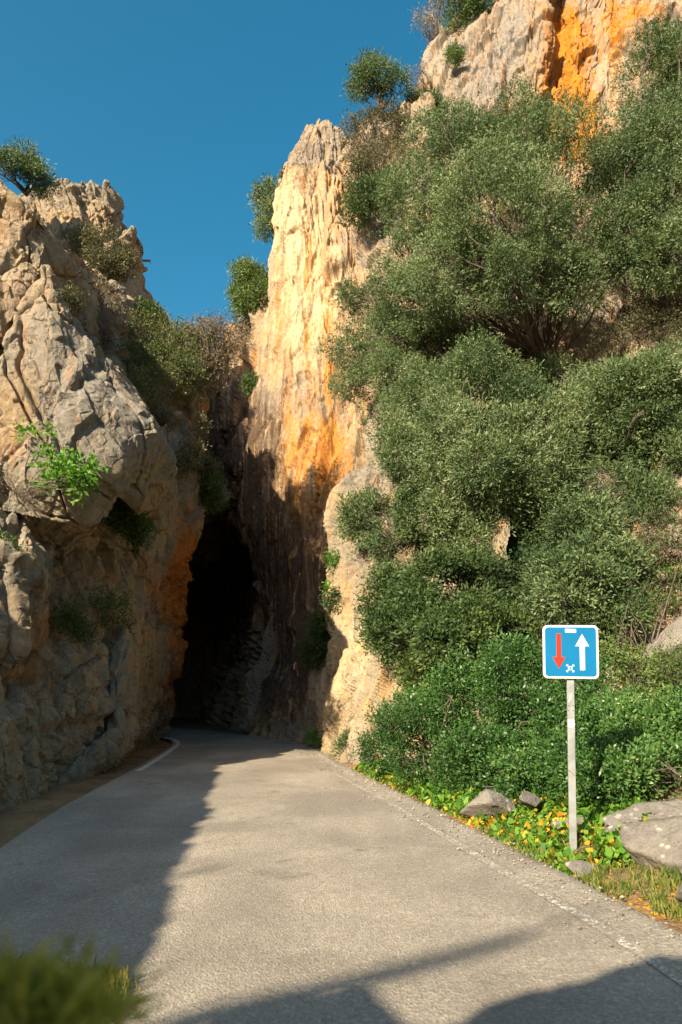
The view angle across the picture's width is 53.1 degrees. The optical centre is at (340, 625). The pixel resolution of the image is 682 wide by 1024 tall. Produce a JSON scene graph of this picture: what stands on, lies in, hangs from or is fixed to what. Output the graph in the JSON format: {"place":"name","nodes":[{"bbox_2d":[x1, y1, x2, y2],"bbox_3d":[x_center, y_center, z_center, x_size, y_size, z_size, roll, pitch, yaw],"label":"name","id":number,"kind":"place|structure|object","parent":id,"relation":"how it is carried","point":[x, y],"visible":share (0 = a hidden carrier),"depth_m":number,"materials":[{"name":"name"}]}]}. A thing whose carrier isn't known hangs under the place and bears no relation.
{"place":"outdoors","nodes":[
{"label":"outdoors","id":0,"kind":"place"},
{"bbox_2d":[0,179,210,809],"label":"cliff","id":1,"kind":"structure","parent":0,"point":[72,711],"depth_m":13.85,"materials":[{"name":"grey stone"}]},
{"bbox_2d":[0,529,27,570],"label":"cliff shrub","id":2,"kind":"object","parent":1,"relation":"on","point":[15,545],"visible":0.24,"depth_m":11.85,"materials":[{"name":"green plant"}]},
{"bbox_2d":[0,461,60,524],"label":"dry shrub","id":3,"kind":"object","parent":1,"relation":"on","point":[24,492],"visible":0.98,"depth_m":12.17,"materials":[{"name":"brown plant"}]},
{"bbox_2d":[0,134,61,207],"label":"bush","id":4,"kind":"object","parent":1,"relation":"on","point":[29,167],"visible":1,"depth_m":18.14,"materials":[{"name":"green plant"}]},
{"bbox_2d":[10,419,108,507],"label":"fig plant","id":5,"kind":"object","parent":1,"relation":"on","point":[69,471],"visible":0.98,"depth_m":12.28,"materials":[{"name":"green plant"}]},
{"bbox_2d":[55,280,89,316],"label":"rock tuft","id":6,"kind":"object","parent":1,"relation":"on","point":[68,300],"visible":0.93,"depth_m":15.12,"materials":[{"name":"green plant"}]},
{"bbox_2d":[48,587,139,645],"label":"cliff shrub","id":7,"kind":"object","parent":1,"relation":"on","point":[75,618],"visible":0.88,"depth_m":14.08,"materials":[{"name":"green plant"}]},
{"bbox_2d":[59,216,141,286],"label":"cliff shrub","id":8,"kind":"object","parent":1,"relation":"on","point":[104,262],"visible":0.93,"depth_m":24.72,"materials":[{"name":"green plant"}]},
{"bbox_2d":[88,274,131,345],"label":"dry shrub","id":9,"kind":"object","parent":1,"relation":"on","point":[109,313],"visible":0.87,"depth_m":19.02,"materials":[{"name":"brown plant"}]},
{"bbox_2d":[19,178,208,540],"bbox_3d":[-9.985,-11.157,31.754,8.371,15.634,15.521,0,-6,0],"label":"rock pinnacle","id":10,"kind":"object","parent":1,"relation":"attached to","point":[91,201],"visible":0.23,"depth_m":28.58,"materials":[{"name":"beige stone"}]},
{"bbox_2d":[100,498,163,551],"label":"cliff shrub","id":11,"kind":"object","parent":1,"relation":"on","point":[122,523],"visible":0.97,"depth_m":15.55,"materials":[{"name":"green plant"}]},
{"bbox_2d":[130,294,168,328],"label":"dull shrub","id":12,"kind":"object","parent":1,"relation":"on","point":[152,307],"visible":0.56,"depth_m":23.54,"materials":[{"name":"green plant"}]},
{"bbox_2d":[107,302,220,414],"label":"cliff shrub","id":13,"kind":"object","parent":1,"relation":"on","point":[151,349],"visible":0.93,"depth_m":19.69,"materials":[{"name":"green plant"}]},
{"bbox_2d":[152,404,212,444],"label":"cliff shrub","id":14,"kind":"object","parent":1,"relation":"on","point":[197,429],"visible":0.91,"depth_m":19.22,"materials":[{"name":"green plant"}]},
{"bbox_2d":[173,436,222,479],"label":"cliff shrub","id":15,"kind":"object","parent":1,"relation":"on","point":[195,462],"visible":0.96,"depth_m":18.92,"materials":[{"name":"green plant"}]},
{"bbox_2d":[197,455,230,515],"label":"cliff shrub","id":16,"kind":"object","parent":1,"relation":"on","point":[212,490],"visible":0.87,"depth_m":19.87,"materials":[{"name":"green plant"}]},
{"bbox_2d":[0,717,243,847],"bbox_3d":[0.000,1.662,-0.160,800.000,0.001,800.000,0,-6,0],"label":"ground","id":17,"kind":"structure","parent":0,"point":[19,819],"depth_m":11.53,"materials":[{"name":"soil"}]},
{"bbox_2d":[238,118,372,742],"bbox_3d":[-0.442,-9.493,32.151,8.344,29.467,22.251,0,-6,0],"label":"rock spire","id":18,"kind":"object","parent":17,"relation":"on","point":[304,454],"visible":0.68,"depth_m":27.82,"materials":[{"name":"beige stone"}]},
{"bbox_2d":[244,170,282,243],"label":"hanging shrub","id":19,"kind":"object","parent":18,"relation":"on","point":[264,202],"visible":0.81,"depth_m":31.23,"materials":[{"name":"green plant"}]},
{"bbox_2d":[277,166,284,182],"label":"hanging shrub","id":20,"kind":"object","parent":18,"relation":"attached to","point":[281,173],"visible":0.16,"depth_m":31.61,"materials":[{"name":"green plant"}]},
{"bbox_2d":[293,662,298,675],"bbox_3d":[-1.510,2.087,23.307,0.246,1.702,0.084,0,-6,0],"label":"marker pole","id":21,"kind":"object","parent":18,"relation":"on","point":[295,663],"visible":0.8,"depth_m":23.34,"materials":[{"name":"grey"}]},
{"bbox_2d":[348,644,531,797],"bbox_3d":[1.716,1.676,11.388,2.490,2.759,3.972,3,-6,-26],"label":"lentisk shrub","id":22,"kind":"object","parent":17,"relation":"on","point":[451,754],"visible":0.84,"depth_m":11.00,"materials":[{"name":"green plant"}]},
{"bbox_2d":[188,481,244,570],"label":"tunnel rock","id":23,"kind":"object","parent":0,"point":[208,549],"visible":0.01,"depth_m":42.42,"materials":[{"name":"black stone"}]},
{"bbox_2d":[173,294,280,736],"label":"passage wall","id":24,"kind":"structure","parent":0,"point":[232,648],"depth_m":34.92,"materials":[{"name":"black stone"}]},
{"bbox_2d":[175,306,255,398],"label":"dry shrub","id":25,"kind":"object","parent":24,"relation":"on","point":[218,361],"visible":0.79,"depth_m":20.91,"materials":[{"name":"brown plant"}]},
{"bbox_2d":[223,254,268,329],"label":"shrub","id":26,"kind":"object","parent":24,"relation":"on","point":[247,296],"visible":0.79,"depth_m":32.48,"materials":[{"name":"green plant"}]},
{"bbox_2d":[237,370,258,398],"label":"hanging shrub","id":27,"kind":"object","parent":24,"relation":"attached to","point":[247,387],"visible":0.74,"depth_m":30.33,"materials":[{"name":"green plant"}]},
{"bbox_2d":[0,0,490,344],"label":"sky","id":28,"kind":"structure","parent":0,"point":[179,105],"materials":[{"name":"blue"}]},
{"bbox_2d":[0,728,681,1023],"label":"road","id":29,"kind":"structure","parent":0,"point":[242,880],"depth_m":5.00,"materials":[{"name":"grey asphalt"}]},
{"bbox_2d":[2,928,16,1020],"bbox_3d":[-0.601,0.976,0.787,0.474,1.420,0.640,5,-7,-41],"label":"road marking","id":30,"kind":"object","parent":29,"relation":"on","point":[6,953],"visible":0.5,"depth_m":0.68,"materials":[{"name":"white paint"}]},
{"bbox_2d":[136,737,179,770],"bbox_3d":[-5.470,3.539,20.115,1.700,0.001,13.077,2,-6,-19],"label":"road marking","id":31,"kind":"object","parent":29,"relation":"on","point":[177,744],"visible":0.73,"depth_m":16.75,"materials":[{"name":"paint"}]},
{"bbox_2d":[240,735,354,775],"bbox_3d":[-1.244,3.435,19.029,1.080,0.001,12.508,2,-6,-18],"label":"road marking","id":32,"kind":"object","parent":29,"relation":"on","point":[331,762],"visible":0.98,"depth_m":16.50,"materials":[{"name":"paint"}]},
{"bbox_2d":[173,728,681,972],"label":"road edge","id":33,"kind":"object","parent":29,"relation":"attached to","point":[643,937],"visible":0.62,"depth_m":5.69,"materials":[{"name":"concrete"}]},
{"bbox_2d":[294,749,681,990],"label":"gravel","id":34,"kind":"structure","parent":33,"relation":"on","point":[537,875],"depth_m":7.20,"materials":[{"name":"grey gravel"}]},
{"bbox_2d":[336,775,681,985],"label":"road marking","id":35,"kind":"object","parent":29,"relation":"on","point":[663,967],"visible":1,"depth_m":5.09,"materials":[{"name":"paint"}]},
{"bbox_2d":[302,417,513,764],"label":"rock spur","id":36,"kind":"structure","parent":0,"point":[344,682],"depth_m":18.48,"materials":[{"name":"beige stone"}]},
{"bbox_2d":[302,725,322,750],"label":"spur plant","id":37,"kind":"object","parent":36,"relation":"on","point":[312,738],"visible":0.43,"depth_m":19.59,"materials":[{"name":"green plant"}]},
{"bbox_2d":[294,586,342,677],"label":"spur plant","id":38,"kind":"object","parent":36,"relation":"attached to","point":[312,652],"visible":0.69,"depth_m":19.81,"materials":[{"name":"green plant"}]},
{"bbox_2d":[319,546,340,593],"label":"spur plant","id":39,"kind":"object","parent":36,"relation":"on","point":[328,559],"visible":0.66,"depth_m":20.15,"materials":[{"name":"green plant"}]},
{"bbox_2d":[329,725,353,762],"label":"spur plant","id":40,"kind":"object","parent":36,"relation":"on","point":[344,736],"visible":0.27,"depth_m":16.09,"materials":[{"name":"green plant"}]},
{"bbox_2d":[329,475,540,581],"bbox_3d":[1.973,-2.316,17.193,5.829,3.577,3.209,-3,-6,29],"label":"olive shrub","id":41,"kind":"object","parent":36,"relation":"on","point":[356,509],"visible":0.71,"depth_m":16.92,"materials":[{"name":"green plant"}]},
{"bbox_2d":[352,539,542,701],"bbox_3d":[2.252,-0.025,14.163,4.038,3.670,4.627,0,-6,0],"label":"lentisk shrub","id":42,"kind":"object","parent":36,"relation":"on","point":[430,620],"visible":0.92,"depth_m":13.57,"materials":[{"name":"green plant"}]},
{"bbox_2d":[364,318,609,539],"bbox_3d":[3.088,-4.993,18.083,5.496,6.347,6.718,4,-7,-37],"label":"olive shrub","id":43,"kind":"object","parent":36,"relation":"on","point":[512,456],"visible":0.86,"depth_m":16.39,"materials":[{"name":"green plant"}]},
{"bbox_2d":[302,742,681,933],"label":"verge","id":44,"kind":"structure","parent":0,"point":[674,926],"depth_m":5.69,"materials":[{"name":"green plant"}]},
{"bbox_2d":[459,789,517,819],"bbox_3d":[1.804,2.236,8.428,0.680,0.444,0.390,-3,-6,30],"label":"boulder","id":45,"kind":"object","parent":44,"relation":"on","point":[488,802],"visible":0.86,"depth_m":8.34,"materials":[{"name":"grey stone"}]},
{"bbox_2d":[353,759,653,875],"bbox_3d":[2.068,2.417,10.394,1.934,0.618,8.680,1,-6,-12],"label":"ivy","id":46,"kind":"object","parent":44,"relation":"on","point":[522,823],"visible":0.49,"depth_m":7.65,"materials":[{"name":"green plant"}]},
{"bbox_2d":[519,791,541,806],"bbox_3d":[2.249,2.097,8.216,0.233,0.182,0.457,-4,-7,38],"label":"boulder","id":47,"kind":"object","parent":46,"relation":"on","point":[528,799],"visible":1,"depth_m":8.14,"materials":[{"name":"beige stone"}]},
{"bbox_2d":[452,628,623,805],"bbox_3d":[2.814,1.424,9.828,2.627,3.014,3.589,-2,-6,24],"label":"lentisk shrub","id":48,"kind":"object","parent":44,"relation":"on","point":[546,731],"visible":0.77,"depth_m":9.61,"materials":[{"name":"green plant"}]},
{"bbox_2d":[443,806,681,926],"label":"leaf litter","id":49,"kind":"object","parent":44,"relation":"on","point":[645,905],"visible":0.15,"depth_m":5.37,"materials":[{"name":"orange plant"}]},
{"bbox_2d":[542,625,598,849],"bbox_3d":[2.370,1.161,7.019,0.555,2.335,0.076,0,-6,9],"label":"traffic sign","id":50,"kind":"object","parent":44,"relation":"on","point":[570,653],"visible":0.89,"depth_m":7.07,"materials":[{"name":"metal"}]},
{"bbox_2d":[550,817,592,830],"bbox_3d":[2.558,2.242,7.537,0.577,0.301,0.366,0,-6,0],"label":"boulder","id":51,"kind":"object","parent":44,"relation":"on","point":[579,821],"visible":0.23,"depth_m":7.39,"materials":[{"name":"grey stone"}]},
{"bbox_2d":[565,860,599,876],"bbox_3d":[2.209,2.172,6.108,0.377,0.130,0.249,2,-6,-21],"label":"stone","id":52,"kind":"object","parent":44,"relation":"on","point":[580,865],"visible":0.81,"depth_m":6.07,"materials":[{"name":"grey stone"}]},
{"bbox_2d":[531,680,681,809],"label":"lentisk shrub","id":53,"kind":"object","parent":44,"relation":"on","point":[642,731],"visible":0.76,"depth_m":8.15,"materials":[{"name":"green plant"}]},
{"bbox_2d":[602,799,681,834],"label":"boulder","id":54,"kind":"object","parent":44,"relation":"on","point":[663,809],"visible":0.32,"depth_m":7.03,"materials":[{"name":"grey stone"}]},
{"bbox_2d":[620,816,681,874],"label":"boulder","id":55,"kind":"object","parent":44,"relation":"on","point":[657,840],"visible":0.66,"depth_m":6.04,"materials":[{"name":"grey stone"}]},
{"bbox_2d":[639,616,681,684],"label":"boulder","id":56,"kind":"object","parent":44,"relation":"on","point":[675,626],"visible":0.4,"depth_m":11.50,"materials":[{"name":"beige stone"}]},
{"bbox_2d":[646,865,681,885],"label":"verge weed","id":57,"kind":"object","parent":44,"relation":"on","point":[676,869],"visible":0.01,"depth_m":5.68,"materials":[{"name":"green plant"}]},
{"bbox_2d":[675,882,681,904],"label":"boulder","id":58,"kind":"object","parent":44,"relation":"on","point":[678,894],"visible":0.97,"depth_m":5.02,"materials":[{"name":"grey stone"}]},
{"bbox_2d":[335,0,681,729],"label":"cliff","id":59,"kind":"structure","parent":0,"point":[553,46],"depth_m":29.50,"materials":[{"name":"beige stone"}]},
{"bbox_2d":[334,167,407,231],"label":"ridge shrub","id":60,"kind":"object","parent":59,"relation":"on","point":[361,208],"visible":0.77,"depth_m":27.47,"materials":[{"name":"green plant"}]},
{"bbox_2d":[311,266,433,414],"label":"olive shrub","id":61,"kind":"object","parent":59,"relation":"on","point":[383,358],"visible":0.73,"depth_m":22.69,"materials":[{"name":"green plant"}]},
{"bbox_2d":[334,90,414,195],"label":"ridge shrub","id":62,"kind":"object","parent":59,"relation":"on","point":[361,151],"visible":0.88,"depth_m":28.57,"materials":[{"name":"brown plant"}]},
{"bbox_2d":[340,42,419,115],"bbox_3d":[1.663,-24.447,30.295,3.475,2.949,2.465,-2,-6,23],"label":"pine tree","id":63,"kind":"object","parent":59,"relation":"on","point":[367,79],"visible":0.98,"depth_m":30.23,"materials":[{"name":"green plant"}]},
{"bbox_2d":[400,88,425,105],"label":"rock tuft","id":64,"kind":"object","parent":59,"relation":"on","point":[416,97],"visible":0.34,"depth_m":30.68,"materials":[{"name":"green plant"}]},
{"bbox_2d":[400,57,428,102],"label":"dry shrub","id":65,"kind":"object","parent":59,"relation":"on","point":[423,84],"visible":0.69,"depth_m":30.95,"materials":[{"name":"brown plant"}]},
{"bbox_2d":[408,0,458,51],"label":"dry tree","id":66,"kind":"object","parent":59,"relation":"on","point":[434,28],"visible":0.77,"depth_m":33.34,"materials":[{"name":"brown plant"}]},
{"bbox_2d":[421,83,446,110],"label":"rock tuft","id":67,"kind":"object","parent":59,"relation":"on","point":[437,94],"visible":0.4,"depth_m":30.79,"materials":[{"name":"green plant"}]},
{"bbox_2d":[442,38,466,73],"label":"rock tuft","id":68,"kind":"object","parent":59,"relation":"on","point":[457,52],"visible":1,"depth_m":31.06,"materials":[{"name":"green plant"}]},
{"bbox_2d":[428,0,496,33],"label":"pine tree","id":69,"kind":"object","parent":59,"relation":"on","point":[477,6],"visible":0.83,"depth_m":32.77,"materials":[{"name":"green plant"}]},
{"bbox_2d":[353,296,626,461],"bbox_3d":[4.460,-7.314,20.244,8.370,6.747,4.140,-2,-6,19],"label":"olive shrub","id":70,"kind":"object","parent":59,"relation":"on","point":[553,366],"visible":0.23,"depth_m":21.06,"materials":[{"name":"green plant"}]},
{"bbox_2d":[361,63,631,362],"bbox_3d":[4.743,-12.892,20.710,7.680,10.033,7.111,4,-7,-37],"label":"olive tree","id":71,"kind":"object","parent":59,"relation":"on","point":[494,169],"visible":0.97,"depth_m":19.57,"materials":[{"name":"green plant"}]},
{"bbox_2d":[382,434,681,666],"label":"olive shrub","id":72,"kind":"object","parent":59,"relation":"on","point":[623,481],"visible":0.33,"depth_m":15.62,"materials":[{"name":"green plant"}]},
{"bbox_2d":[504,488,664,652],"bbox_3d":[5.026,-1.246,13.892,2.831,3.792,4.454,-5,-7,41],"label":"olive shrub","id":73,"kind":"object","parent":59,"relation":"on","point":[589,543],"visible":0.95,"depth_m":13.22,"materials":[{"name":"green plant"}]},
{"bbox_2d":[555,325,681,514],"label":"olive shrub","id":74,"kind":"object","parent":59,"relation":"on","point":[646,387],"visible":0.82,"depth_m":15.96,"materials":[{"name":"green plant"}]},
{"bbox_2d":[571,263,681,364],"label":"dull shrub","id":75,"kind":"object","parent":59,"relation":"on","point":[638,316],"visible":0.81,"depth_m":19.59,"materials":[{"name":"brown plant"}]},
{"bbox_2d":[576,10,681,325],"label":"olive tree","id":76,"kind":"object","parent":59,"relation":"on","point":[658,137],"visible":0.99,"depth_m":19.36,"materials":[{"name":"green plant"}]},
{"bbox_2d":[584,528,681,707],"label":"lentisk shrub","id":77,"kind":"object","parent":59,"relation":"on","point":[640,676],"visible":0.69,"depth_m":11.48,"materials":[{"name":"green plant"}]},
{"bbox_2d":[614,483,681,566],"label":"dull shrub","id":78,"kind":"object","parent":59,"relation":"on","point":[663,524],"visible":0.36,"depth_m":14.93,"materials":[{"name":"green plant"}]},
{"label":"grass bank","id":79,"kind":"structure","parent":0,"visible":0},
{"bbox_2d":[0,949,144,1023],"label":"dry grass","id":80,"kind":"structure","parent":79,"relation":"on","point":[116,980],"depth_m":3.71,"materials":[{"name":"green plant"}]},
{"bbox_2d":[0,919,175,1023],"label":"foreground grass","id":81,"kind":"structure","parent":79,"relation":"on","point":[86,999],"depth_m":0.70,"materials":[{"name":"green grass blades"}]}
]}

